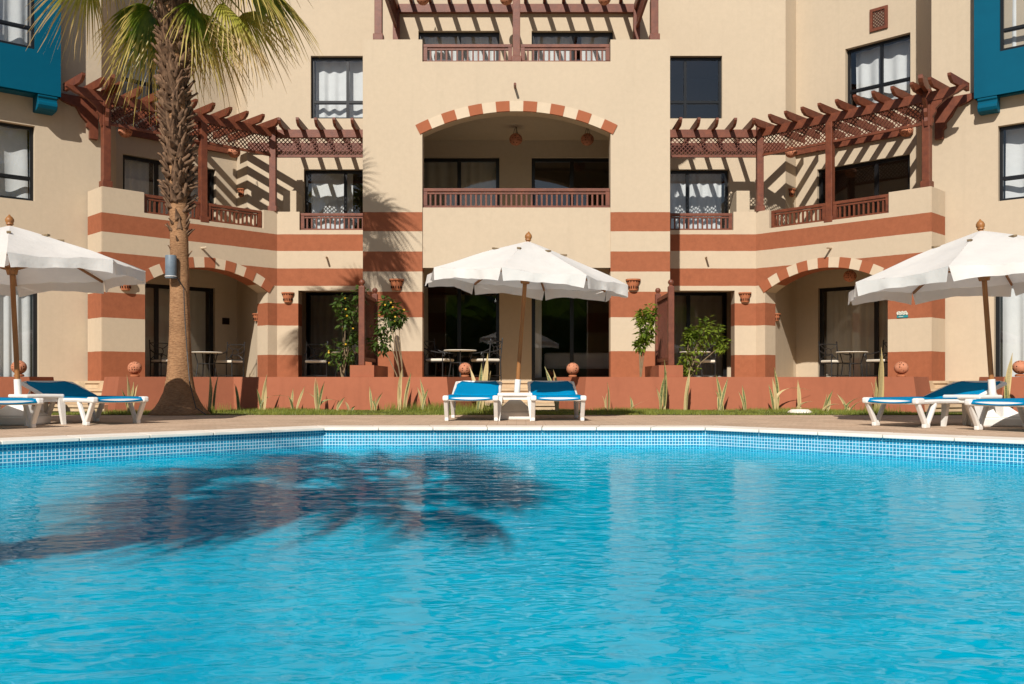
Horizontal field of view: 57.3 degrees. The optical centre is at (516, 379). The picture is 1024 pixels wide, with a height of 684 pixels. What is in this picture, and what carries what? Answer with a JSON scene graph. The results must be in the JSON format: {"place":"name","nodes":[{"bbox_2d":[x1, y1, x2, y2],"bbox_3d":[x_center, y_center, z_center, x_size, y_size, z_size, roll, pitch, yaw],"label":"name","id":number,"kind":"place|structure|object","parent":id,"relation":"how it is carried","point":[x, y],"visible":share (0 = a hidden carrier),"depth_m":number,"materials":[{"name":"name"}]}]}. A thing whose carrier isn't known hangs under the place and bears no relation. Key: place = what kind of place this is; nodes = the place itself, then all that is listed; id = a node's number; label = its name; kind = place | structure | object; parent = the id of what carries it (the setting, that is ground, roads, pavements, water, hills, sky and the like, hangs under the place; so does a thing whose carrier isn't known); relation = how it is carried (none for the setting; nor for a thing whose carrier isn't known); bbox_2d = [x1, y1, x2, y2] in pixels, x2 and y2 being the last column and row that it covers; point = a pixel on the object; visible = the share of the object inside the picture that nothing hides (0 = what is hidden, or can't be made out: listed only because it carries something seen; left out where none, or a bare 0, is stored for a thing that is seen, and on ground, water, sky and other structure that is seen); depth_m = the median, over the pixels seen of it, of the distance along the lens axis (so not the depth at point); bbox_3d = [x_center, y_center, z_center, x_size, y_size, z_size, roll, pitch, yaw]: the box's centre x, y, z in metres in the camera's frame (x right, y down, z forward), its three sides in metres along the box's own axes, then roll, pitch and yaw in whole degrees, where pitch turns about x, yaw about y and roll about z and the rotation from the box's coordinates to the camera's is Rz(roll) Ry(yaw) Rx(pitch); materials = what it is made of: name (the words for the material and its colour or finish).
{"place":"outdoors","nodes":[
{"label":"outdoors","id":0,"kind":"place"},
{"bbox_2d":[52,401,961,414],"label":"lawn","id":1,"kind":"structure","parent":0,"point":[593,413],"depth_m":15.20,"materials":[{"name":"plant"}]},
{"bbox_2d":[0,377,56,407],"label":"terrace wall","id":2,"kind":"structure","parent":1,"relation":"on","point":[6,386],"depth_m":15.86,"materials":[{"name":"paint"}]},
{"bbox_2d":[11,360,26,376],"bbox_3d":[-8.072,-0.187,15.200,0.235,0.262,0.234,0,0,27],"label":"globe lamp","id":3,"kind":"object","parent":2,"relation":"on","point":[23,366],"visible":0.52,"depth_m":15.14,"materials":[{"name":"ceramic"}]},
{"bbox_2d":[53,381,107,411],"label":"stone steps","id":4,"kind":"structure","parent":1,"relation":"on","point":[91,386],"depth_m":16.49,"materials":[{"name":"beige stone"}]},
{"bbox_2d":[121,377,137,411],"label":"variegated plant","id":5,"kind":"object","parent":1,"relation":"on","point":[129,393],"visible":0.59,"depth_m":15.16,"materials":[{"name":"green plant"}]},
{"bbox_2d":[25,0,322,415],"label":"palm tree","id":6,"kind":"object","parent":1,"relation":"on","point":[168,35],"visible":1,"depth_m":14.81,"materials":[{"name":"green plant"}]},
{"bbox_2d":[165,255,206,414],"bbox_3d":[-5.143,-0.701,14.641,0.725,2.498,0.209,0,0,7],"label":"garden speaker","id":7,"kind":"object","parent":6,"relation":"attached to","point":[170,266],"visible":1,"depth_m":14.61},
{"bbox_2d":[208,370,218,411],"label":"variegated plant","id":8,"kind":"object","parent":1,"relation":"on","point":[210,403],"visible":0.88,"depth_m":15.71,"materials":[{"name":"green plant"}]},
{"bbox_2d":[257,376,282,409],"bbox_3d":[-4.305,0.219,16.593,0.580,0.646,0.076,0,0,-19],"label":"variegated plant","id":9,"kind":"object","parent":1,"relation":"on","point":[262,401],"visible":0.95,"depth_m":16.54,"materials":[{"name":"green plant"}]},
{"bbox_2d":[101,365,478,411],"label":"terrace wall","id":10,"kind":"structure","parent":1,"relation":"on","point":[358,384],"depth_m":16.99,"materials":[{"name":"paint"}]},
{"bbox_2d":[127,362,141,376],"bbox_3d":[-6.580,-0.187,16.150,0.235,0.262,0.235,0,0,-17],"label":"globe lamp","id":11,"kind":"object","parent":10,"relation":"on","point":[134,369],"visible":1,"depth_m":16.08,"materials":[{"name":"ceramic"}]},
{"bbox_2d":[359,279,377,365],"bbox_3d":[-2.840,-1.060,18.010,0.110,1.580,1.690,0,0,0],"label":"privacy trellis","id":12,"kind":"object","parent":10,"relation":"on","point":[366,315],"visible":0.91,"depth_m":17.75,"materials":[{"name":"brown wood"}]},
{"bbox_2d":[459,363,471,376],"bbox_3d":[-0.941,-0.187,17.200,0.235,0.262,0.235,0,0,-25],"label":"globe lamp","id":13,"kind":"object","parent":10,"relation":"on","point":[464,369],"visible":0.98,"depth_m":17.12,"materials":[{"name":"ceramic"}]},
{"bbox_2d":[303,378,343,409],"bbox_3d":[-3.366,0.254,16.585,0.811,0.579,0.130,0,0,-18],"label":"variegated plant","id":14,"kind":"object","parent":1,"relation":"on","point":[318,402],"visible":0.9,"depth_m":16.54,"materials":[{"name":"green plant"}]},
{"bbox_2d":[369,389,382,410],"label":"variegated plant","id":15,"kind":"object","parent":1,"relation":"on","point":[373,403],"visible":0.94,"depth_m":16.58,"materials":[{"name":"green plant"}]},
{"bbox_2d":[397,369,410,409],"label":"variegated plant","id":16,"kind":"object","parent":1,"relation":"on","point":[399,393],"visible":0.94,"depth_m":16.53,"materials":[{"name":"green plant"}]},
{"bbox_2d":[417,380,427,409],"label":"variegated plant","id":17,"kind":"object","parent":1,"relation":"on","point":[423,398],"visible":0.89,"depth_m":16.57,"materials":[{"name":"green plant"}]},
{"bbox_2d":[470,354,490,409],"bbox_3d":[-0.655,0.040,16.349,0.393,1.010,0.152,0,0,15],"label":"variegated plant","id":18,"kind":"object","parent":1,"relation":"on","point":[483,376],"visible":0.56,"depth_m":16.30,"materials":[{"name":"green plant"}]},
{"bbox_2d":[484,381,554,409],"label":"stone steps","id":19,"kind":"structure","parent":1,"relation":"on","point":[507,386],"depth_m":17.34,"materials":[{"name":"beige stone"}]},
{"bbox_2d":[656,361,666,409],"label":"variegated plant","id":20,"kind":"object","parent":1,"relation":"on","point":[662,396],"visible":0.93,"depth_m":16.51,"materials":[{"name":"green plant"}]},
{"bbox_2d":[684,370,689,409],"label":"variegated plant","id":21,"kind":"object","parent":1,"relation":"on","point":[686,394],"visible":0.93,"depth_m":16.59,"materials":[{"name":"yellow plant"}]},
{"bbox_2d":[715,376,727,410],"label":"variegated plant","id":22,"kind":"object","parent":1,"relation":"on","point":[720,398],"visible":1,"depth_m":16.53,"materials":[{"name":"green plant"}]},
{"bbox_2d":[553,365,930,411],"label":"terrace wall","id":23,"kind":"structure","parent":1,"relation":"on","point":[642,392],"depth_m":16.98,"materials":[{"name":"paint"}]},
{"bbox_2d":[566,363,578,376],"bbox_3d":[1.034,-0.187,17.200,0.235,0.262,0.235,0,0,14],"label":"globe lamp","id":24,"kind":"object","parent":23,"relation":"on","point":[572,369],"visible":1,"depth_m":17.12,"materials":[{"name":"ceramic"}]},
{"bbox_2d":[655,279,673,365],"bbox_3d":[2.840,-1.060,18.010,0.110,1.580,1.690,0,0,0],"label":"privacy trellis","id":25,"kind":"object","parent":23,"relation":"on","point":[664,344],"visible":0.92,"depth_m":17.78,"materials":[{"name":"brown wood"}]},
{"bbox_2d":[894,362,908,376],"bbox_3d":[6.635,-0.187,16.150,0.235,0.262,0.235,0,0,-26],"label":"globe lamp","id":26,"kind":"object","parent":23,"relation":"on","point":[901,369],"visible":1,"depth_m":16.07,"materials":[{"name":"ceramic"}]},
{"bbox_2d":[769,369,806,410],"bbox_3d":[4.836,0.157,16.671,0.861,0.773,0.145,0,0,-18],"label":"variegated plant","id":27,"kind":"object","parent":1,"relation":"on","point":[775,399],"visible":0.97,"depth_m":16.55,"materials":[{"name":"yellow plant"}]},
{"bbox_2d":[823,391,834,411],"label":"variegated plant","id":28,"kind":"object","parent":1,"relation":"on","point":[827,404],"visible":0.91,"depth_m":15.71,"materials":[{"name":"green plant"}]},
{"bbox_2d":[871,348,883,408],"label":"variegated plant","id":29,"kind":"object","parent":1,"relation":"on","point":[879,391],"visible":0.69,"depth_m":15.70,"materials":[{"name":"yellow plant"}]},
{"bbox_2d":[924,381,974,411],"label":"stone steps","id":30,"kind":"structure","parent":1,"relation":"on","point":[953,407],"depth_m":16.18,"materials":[{"name":"beige stone"}]},
{"bbox_2d":[979,377,1023,411],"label":"terrace wall","id":31,"kind":"structure","parent":1,"relation":"on","point":[1017,388],"depth_m":15.92,"materials":[{"name":"paint"}]},
{"bbox_2d":[1012,360,1023,376],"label":"globe lamp","id":32,"kind":"object","parent":31,"relation":"on","point":[1018,367],"visible":1,"depth_m":15.14,"materials":[{"name":"ceramic"}]},
{"bbox_2d":[1003,353,1012,407],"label":"variegated plant","id":33,"kind":"object","parent":1,"relation":"on","point":[1007,387],"visible":0.54,"depth_m":14.58,"materials":[{"name":"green plant"}]},
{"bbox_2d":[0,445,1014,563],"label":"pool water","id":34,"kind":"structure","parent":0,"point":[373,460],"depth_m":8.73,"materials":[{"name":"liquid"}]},
{"bbox_2d":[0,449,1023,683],"bbox_3d":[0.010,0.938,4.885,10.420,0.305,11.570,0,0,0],"label":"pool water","id":35,"kind":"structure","parent":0,"point":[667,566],"depth_m":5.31,"materials":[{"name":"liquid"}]},
{"bbox_2d":[0,429,1023,468],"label":"pool wall","id":36,"kind":"structure","parent":0,"point":[98,451],"depth_m":9.96,"materials":[{"name":"tile"}]},
{"bbox_2d":[0,415,1023,437],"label":"pool deck","id":37,"kind":"structure","parent":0,"point":[105,424],"depth_m":12.11,"materials":[{"name":"stone"}]},
{"bbox_2d":[0,397,43,427],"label":"sun lounger","id":38,"kind":"object","parent":37,"relation":"on","point":[33,418],"visible":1,"depth_m":10.64,"materials":[{"name":"white plastic"}]},
{"bbox_2d":[8,394,65,425],"bbox_3d":[-5.920,0.362,11.550,0.494,0.375,0.494,0,0,37],"label":"side table","id":39,"kind":"object","parent":37,"relation":"on","point":[48,398],"visible":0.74,"depth_m":11.51,"materials":[{"name":"white plastic"}]},
{"bbox_2d":[0,214,145,425],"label":"parasol","id":40,"kind":"object","parent":37,"relation":"on","point":[31,262],"visible":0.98,"depth_m":11.47,"materials":[{"name":"white fabric"}]},
{"bbox_2d":[21,381,148,425],"bbox_3d":[-5.592,0.280,12.014,1.930,0.540,0.740,0,0,37],"label":"sun lounger","id":41,"kind":"object","parent":37,"relation":"on","point":[71,391],"visible":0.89,"depth_m":11.90,"materials":[{"name":"white plastic"}]},
{"bbox_2d":[442,381,501,420],"bbox_3d":[-0.586,0.280,13.290,0.740,0.540,1.930,0,0,1],"label":"sun lounger","id":42,"kind":"object","parent":37,"relation":"on","point":[476,390],"visible":0.91,"depth_m":13.53,"materials":[{"name":"fabric"}]},
{"bbox_2d":[0,425,1023,444],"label":"pool coping","id":43,"kind":"object","parent":37,"relation":"on","point":[163,434],"visible":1,"depth_m":9.96,"materials":[{"name":"stone"}]},
{"bbox_2d":[497,393,531,420],"bbox_3d":[-0.020,0.362,12.780,0.494,0.375,0.494,0,0,0],"label":"side table","id":44,"kind":"object","parent":37,"relation":"on","point":[514,396],"visible":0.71,"depth_m":12.55,"materials":[{"name":"white plastic"}]},
{"bbox_2d":[425,232,627,419],"bbox_3d":[0.121,-0.765,13.113,2.686,2.630,2.703,0,0,35],"label":"parasol","id":45,"kind":"object","parent":37,"relation":"on","point":[527,268],"visible":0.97,"depth_m":12.66,"materials":[{"name":"white fabric"}]},
{"bbox_2d":[527,381,586,420],"bbox_3d":[0.536,0.280,13.290,0.740,0.540,1.930,0,0,-1],"label":"sun lounger","id":46,"kind":"object","parent":37,"relation":"on","point":[553,390],"visible":0.88,"depth_m":13.53,"materials":[{"name":"fabric"}]},
{"bbox_2d":[862,381,1006,427],"bbox_3d":[5.111,0.280,11.338,1.930,0.540,0.740,0,0,-33],"label":"sun lounger","id":47,"kind":"object","parent":37,"relation":"on","point":[933,399],"visible":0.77,"depth_m":11.17,"materials":[{"name":"white plastic"}]},
{"bbox_2d":[848,219,1023,426],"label":"parasol","id":48,"kind":"object","parent":37,"relation":"on","point":[991,263],"visible":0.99,"depth_m":10.94,"materials":[{"name":"white fabric"}]},
{"bbox_2d":[941,394,1003,425],"bbox_3d":[5.380,0.362,11.050,0.494,0.375,0.494,0,0,-33],"label":"side table","id":49,"kind":"object","parent":37,"relation":"on","point":[965,416],"visible":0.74,"depth_m":10.98,"materials":[{"name":"white plastic"}]},
{"bbox_2d":[964,398,1023,429],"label":"sun lounger","id":50,"kind":"object","parent":37,"relation":"on","point":[1018,403],"visible":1,"depth_m":10.16,"materials":[{"name":"white plastic"}]},
{"label":"ground","id":51,"kind":"structure","parent":0,"visible":0},
{"bbox_2d":[0,0,1023,380],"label":"hotel building","id":52,"kind":"structure","parent":51,"relation":"on","point":[438,108],"depth_m":22.67,"materials":[{"name":"paint"}]},
{"bbox_2d":[0,122,32,200],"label":"casement window","id":53,"kind":"structure","parent":52,"relation":"in","point":[14,178],"depth_m":20.05,"materials":[{"name":"glass"}]},
{"bbox_2d":[0,287,36,376],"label":"terrace door","id":54,"kind":"structure","parent":52,"relation":"in","point":[23,303],"depth_m":20.08,"materials":[{"name":"fabric"}]},
{"bbox_2d":[0,0,60,115],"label":"bay window","id":55,"kind":"structure","parent":52,"relation":"in","point":[35,74],"depth_m":19.61,"materials":[{"name":"blue paint"}]},
{"bbox_2d":[122,34,159,102],"bbox_3d":[-9.219,-7.685,23.608,1.660,1.570,0.325,0,0,-45],"label":"casement window","id":56,"kind":"structure","parent":52,"relation":"in","point":[125,84],"depth_m":23.45,"materials":[{"name":"black metal"}]},
{"bbox_2d":[123,155,213,217],"bbox_3d":[-8.919,-4.305,23.859,0.334,2.410,2.420,0,0,45],"label":"balcony door","id":57,"kind":"structure","parent":52,"relation":"in","point":[135,169],"depth_m":23.52,"materials":[{"name":"black metal"}]},
{"bbox_2d":[145,284,212,376],"bbox_3d":[-8.923,-1.190,23.849,2.400,2.420,0.326,0,0,-45],"label":"porch door","id":58,"kind":"structure","parent":52,"relation":"in","point":[157,297],"depth_m":23.97,"materials":[{"name":"glass"}]},
{"bbox_2d":[59,72,362,222],"bbox_3d":[-6.932,-5.017,22.858,7.910,2.734,4.102,0,0,-31],"label":"timber pergola","id":59,"kind":"object","parent":52,"relation":"on","point":[89,103],"visible":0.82,"depth_m":21.97,"materials":[{"name":"brown wood"}]},
{"bbox_2d":[118,116,132,137],"bbox_3d":[-8.894,-5.759,21.300,0.303,0.494,0.306,0,0,39],"label":"hanging lantern","id":60,"kind":"object","parent":59,"relation":"hanging from","point":[124,133],"visible":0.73,"depth_m":21.20,"materials":[{"name":"ceramic"}]},
{"bbox_2d":[281,292,293,301],"bbox_3d":[-5.620,-2.030,22.966,0.318,0.240,0.159,0,0,0],"label":"wall sconce","id":61,"kind":"object","parent":52,"relation":"attached to","point":[287,296],"depth_m":22.95,"materials":[{"name":"ceramic"}]},
{"bbox_2d":[306,292,358,376],"bbox_3d":[-4.680,-1.190,25.736,2.120,2.420,0.312,0,0,0],"label":"terrace door","id":62,"kind":"structure","parent":52,"relation":"in","point":[323,320],"depth_m":25.84,"materials":[{"name":"black metal"}]},
{"bbox_2d":[305,171,362,228],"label":"balcony door","id":63,"kind":"structure","parent":52,"relation":"in","point":[331,191],"depth_m":24.90,"materials":[{"name":"glass"}]},
{"bbox_2d":[312,57,362,117],"bbox_3d":[-4.440,-7.660,24.790,1.880,1.640,0.321,0,0,0],"label":"casement window","id":64,"kind":"structure","parent":52,"relation":"in","point":[339,85],"depth_m":24.89,"materials":[{"name":"black metal"}]},
{"bbox_2d":[389,278,403,290],"bbox_3d":[-2.560,-2.030,19.916,0.318,0.240,0.159,0,0,0],"label":"wall sconce","id":65,"kind":"object","parent":52,"relation":"attached to","point":[396,284],"depth_m":19.90,"materials":[{"name":"ceramic"}]},
{"bbox_2d":[419,33,498,60],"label":"glazed door","id":66,"kind":"structure","parent":52,"relation":"in","point":[432,38],"depth_m":23.58,"materials":[{"name":"black metal"}]},
{"bbox_2d":[424,284,498,380],"bbox_3d":[-1.426,-1.190,23.472,2.006,2.420,0.304,0,0,0],"label":"glazed door","id":67,"kind":"structure","parent":52,"relation":"in","point":[496,378],"depth_m":23.33,"materials":[{"name":"black metal"}]},
{"bbox_2d":[424,158,498,205],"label":"glazed door","id":68,"kind":"structure","parent":52,"relation":"in","point":[438,172],"depth_m":23.58,"materials":[{"name":"black metal"}]},
{"bbox_2d":[509,127,521,145],"bbox_3d":[-0.015,-5.751,22.000,0.303,0.494,0.306,0,0,-43],"label":"hanging lantern","id":69,"kind":"object","parent":52,"relation":"hanging from","point":[515,139],"visible":1,"depth_m":21.90,"materials":[{"name":"ceramic"}]},
{"bbox_2d":[373,0,659,61],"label":"timber pergola","id":70,"kind":"object","parent":52,"relation":"on","point":[516,9],"visible":0.73,"depth_m":23.08,"materials":[{"name":"brown wood"}]},
{"bbox_2d":[532,290,573,380],"bbox_3d":[1.387,-1.190,23.464,2.022,2.420,0.289,0,0,0],"label":"glazed door","id":71,"kind":"structure","parent":52,"relation":"in","point":[536,304],"depth_m":23.33,"materials":[{"name":"black metal"}]},
{"bbox_2d":[532,158,608,205],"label":"glazed door","id":72,"kind":"structure","parent":52,"relation":"in","point":[571,160],"depth_m":23.32,"materials":[{"name":"black metal"}]},
{"bbox_2d":[532,33,612,60],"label":"glazed door","id":73,"kind":"structure","parent":52,"relation":"in","point":[541,38],"depth_m":23.57,"materials":[{"name":"black metal"}]},
{"bbox_2d":[542,353,608,376],"bbox_3d":[1.750,-0.360,25.640,2.060,0.720,1.960,0,0,0],"label":"hotel bed","id":74,"kind":"object","parent":52,"relation":"in","point":[593,364],"visible":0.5,"depth_m":24.67,"materials":[{"name":"fabric"}]},
{"bbox_2d":[581,128,593,145],"bbox_3d":[1.665,-5.751,22.000,0.303,0.494,0.306,0,0,33],"label":"hanging lantern","id":75,"kind":"object","parent":52,"relation":"hanging from","point":[587,138],"visible":0.98,"depth_m":21.90,"materials":[{"name":"ceramic"}]},
{"bbox_2d":[626,278,640,290],"bbox_3d":[2.490,-2.030,19.916,0.318,0.240,0.159,0,0,0],"label":"wall sconce","id":76,"kind":"object","parent":52,"relation":"attached to","point":[633,284],"depth_m":19.90,"materials":[{"name":"ceramic"}]},
{"bbox_2d":[670,57,720,117],"bbox_3d":[4.440,-7.660,24.665,1.880,1.640,0.070,0,0,0],"label":"casement window","id":77,"kind":"structure","parent":52,"relation":"in","point":[684,59],"depth_m":24.64,"materials":[{"name":"glass"}]},
{"bbox_2d":[670,171,727,228],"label":"balcony door","id":78,"kind":"structure","parent":52,"relation":"in","point":[690,191],"depth_m":24.90,"materials":[{"name":"glass"}]},
{"bbox_2d":[674,292,726,376],"bbox_3d":[4.680,-1.190,25.739,2.120,2.420,0.319,0,0,0],"label":"terrace door","id":79,"kind":"structure","parent":52,"relation":"in","point":[688,306],"depth_m":25.84,"materials":[{"name":"black metal"}]},
{"bbox_2d":[738,292,750,301],"bbox_3d":[5.620,-2.030,22.966,0.318,0.240,0.159,0,0,0],"label":"wall sconce","id":80,"kind":"object","parent":52,"relation":"attached to","point":[744,296],"depth_m":22.95,"materials":[{"name":"ceramic"}]},
{"bbox_2d":[670,72,973,222],"bbox_3d":[6.932,-5.014,22.858,7.910,2.729,4.102,0,0,31],"label":"timber pergola","id":81,"kind":"object","parent":52,"relation":"on","point":[941,103],"visible":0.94,"depth_m":21.74,"materials":[{"name":"brown wood"}]},
{"bbox_2d":[899,118,913,136],"bbox_3d":[8.865,-5.773,21.300,0.303,0.494,0.306,0,0,-10],"label":"hanging lantern","id":82,"kind":"object","parent":81,"relation":"hanging from","point":[906,132],"visible":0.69,"depth_m":21.21,"materials":[{"name":"ceramic"}]},
{"bbox_2d":[843,270,856,281],"bbox_3d":[8.047,-2.607,22.600,0.306,0.494,0.303,0,0,-42],"label":"hanging lantern","id":83,"kind":"object","parent":52,"relation":"hanging from","point":[849,275],"visible":0.95,"depth_m":22.50,"materials":[{"name":"ceramic"}]},
{"bbox_2d":[820,286,887,376],"bbox_3d":[8.918,-1.190,23.845,2.400,2.420,0.314,0,0,45],"label":"porch door","id":84,"kind":"structure","parent":52,"relation":"in","point":[864,326],"depth_m":24.19,"materials":[{"name":"black metal"}]},
{"bbox_2d":[819,155,909,219],"bbox_3d":[8.825,-4.305,23.766,2.420,2.410,0.070,0,0,45],"label":"balcony door","id":85,"kind":"structure","parent":52,"relation":"in","point":[876,163],"depth_m":23.53,"materials":[{"name":"black metal"}]},
{"bbox_2d":[848,34,909,106],"bbox_3d":[9.220,-7.685,23.609,1.660,1.570,0.327,0,0,45],"label":"casement window","id":86,"kind":"structure","parent":52,"relation":"in","point":[880,68],"depth_m":23.64,"materials":[{"name":"black metal"}]},
{"bbox_2d":[974,0,1023,115],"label":"bay window","id":87,"kind":"structure","parent":52,"relation":"in","point":[998,74],"depth_m":19.77,"materials":[{"name":"blue paint"}]},
{"bbox_2d":[996,286,1023,376],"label":"terrace door","id":88,"kind":"structure","parent":52,"relation":"in","point":[1013,306],"depth_m":20.14,"materials":[{"name":"fabric"}]},
{"bbox_2d":[1000,124,1023,200],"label":"casement window","id":89,"kind":"structure","parent":52,"relation":"in","point":[1014,178],"depth_m":20.10,"materials":[{"name":"glass"}]},
{"bbox_2d":[70,381,956,388],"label":"terrace","id":90,"kind":"structure","parent":51,"relation":"on","point":[100,384],"depth_m":17.14,"materials":[{"name":"beige stone"}]},
{"bbox_2d":[149,340,167,376],"bbox_3d":[-8.119,-0.456,21.697,0.584,0.952,0.548,0,0,38],"label":"iron chair","id":91,"kind":"object","parent":90,"relation":"on","point":[161,360],"visible":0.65,"depth_m":21.63,"materials":[{"name":"metal"}]},
{"bbox_2d":[192,352,221,376],"bbox_3d":[-7.317,-0.319,22.100,0.730,0.682,0.730,0,0,8],"label":"iron table","id":92,"kind":"object","parent":90,"relation":"on","point":[203,363],"visible":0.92,"depth_m":21.95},
{"bbox_2d":[212,342,244,376],"bbox_3d":[-6.934,-0.456,22.595,0.548,0.952,0.584,0,0,20],"label":"iron chair","id":93,"kind":"object","parent":90,"relation":"on","point":[227,361],"visible":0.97,"depth_m":22.52,"materials":[{"name":"metal"}]},
{"bbox_2d":[304,341,327,376],"bbox_3d":[-4.771,-0.456,22.345,0.548,0.952,0.584,0,0,-9],"label":"iron chair","id":94,"kind":"object","parent":90,"relation":"on","point":[306,361],"visible":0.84,"depth_m":22.49,"materials":[{"name":"metal"}]},
{"bbox_2d":[319,285,369,376],"bbox_3d":[-3.192,-0.888,17.522,0.957,1.821,0.622,0,0,-15],"label":"flowering shrub","id":95,"kind":"object","parent":90,"relation":"on","point":[343,356],"visible":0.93,"depth_m":17.49,"materials":[{"name":"green plant"}]},
{"bbox_2d":[365,295,410,376],"bbox_3d":[-2.414,-0.534,17.558,0.880,2.135,0.650,0,0,0],"label":"flowering shrub","id":96,"kind":"object","parent":90,"relation":"on","point":[393,319],"visible":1,"depth_m":17.48,"materials":[{"name":"green plant"}]},
{"bbox_2d":[424,339,456,376],"bbox_3d":[-1.706,-0.456,20.748,0.584,0.952,0.548,0,0,24],"label":"iron chair","id":97,"kind":"object","parent":90,"relation":"on","point":[442,360],"visible":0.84,"depth_m":20.66,"materials":[{"name":"metal"}]},
{"bbox_2d":[444,349,476,376],"bbox_3d":[-1.239,-0.319,20.600,0.730,0.682,0.730,0,0,41],"label":"iron table","id":98,"kind":"object","parent":90,"relation":"on","point":[459,351],"visible":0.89,"depth_m":20.54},
{"bbox_2d":[469,338,502,380],"bbox_3d":[-0.679,-0.456,20.797,0.584,0.952,0.548,0,0,-33],"label":"iron chair","id":99,"kind":"object","parent":90,"relation":"on","point":[490,360],"visible":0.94,"depth_m":20.72,"materials":[{"name":"metal"}]},
{"bbox_2d":[630,303,659,376],"bbox_3d":[2.447,-0.717,17.617,0.564,1.476,0.524,0,0,28],"label":"leafy shrub","id":100,"kind":"object","parent":90,"relation":"on","point":[646,336],"visible":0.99,"depth_m":17.56,"materials":[{"name":"green plant"}]},
{"bbox_2d":[674,315,731,376],"bbox_3d":[3.464,-0.553,17.508,1.157,1.337,0.607,0,0,0],"label":"leafy shrub","id":101,"kind":"object","parent":90,"relation":"on","point":[691,336],"visible":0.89,"depth_m":17.47,"materials":[{"name":"green plant"}]},
{"bbox_2d":[693,342,715,376],"bbox_3d":[4.474,-0.456,22.295,0.548,0.952,0.584,0,0,11],"label":"iron chair","id":102,"kind":"object","parent":90,"relation":"on","point":[710,362],"visible":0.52,"depth_m":22.11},
{"bbox_2d":[818,341,851,376],"bbox_3d":[7.580,-0.456,22.295,0.548,0.952,0.584,0,0,-17],"label":"iron chair","id":103,"kind":"object","parent":90,"relation":"on","point":[837,362],"visible":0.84,"depth_m":22.38,"materials":[{"name":"metal"}]},
{"bbox_2d":[835,351,867,376],"bbox_3d":[7.843,-0.319,21.900,0.730,0.682,0.730,0,0,-16],"label":"iron table","id":104,"kind":"object","parent":90,"relation":"on","point":[853,352],"visible":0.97,"depth_m":21.72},
{"bbox_2d":[864,340,887,376],"bbox_3d":[8.353,-0.456,21.398,0.584,0.952,0.548,0,0,-21],"label":"iron chair","id":105,"kind":"object","parent":90,"relation":"on","point":[875,361],"visible":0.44,"depth_m":21.49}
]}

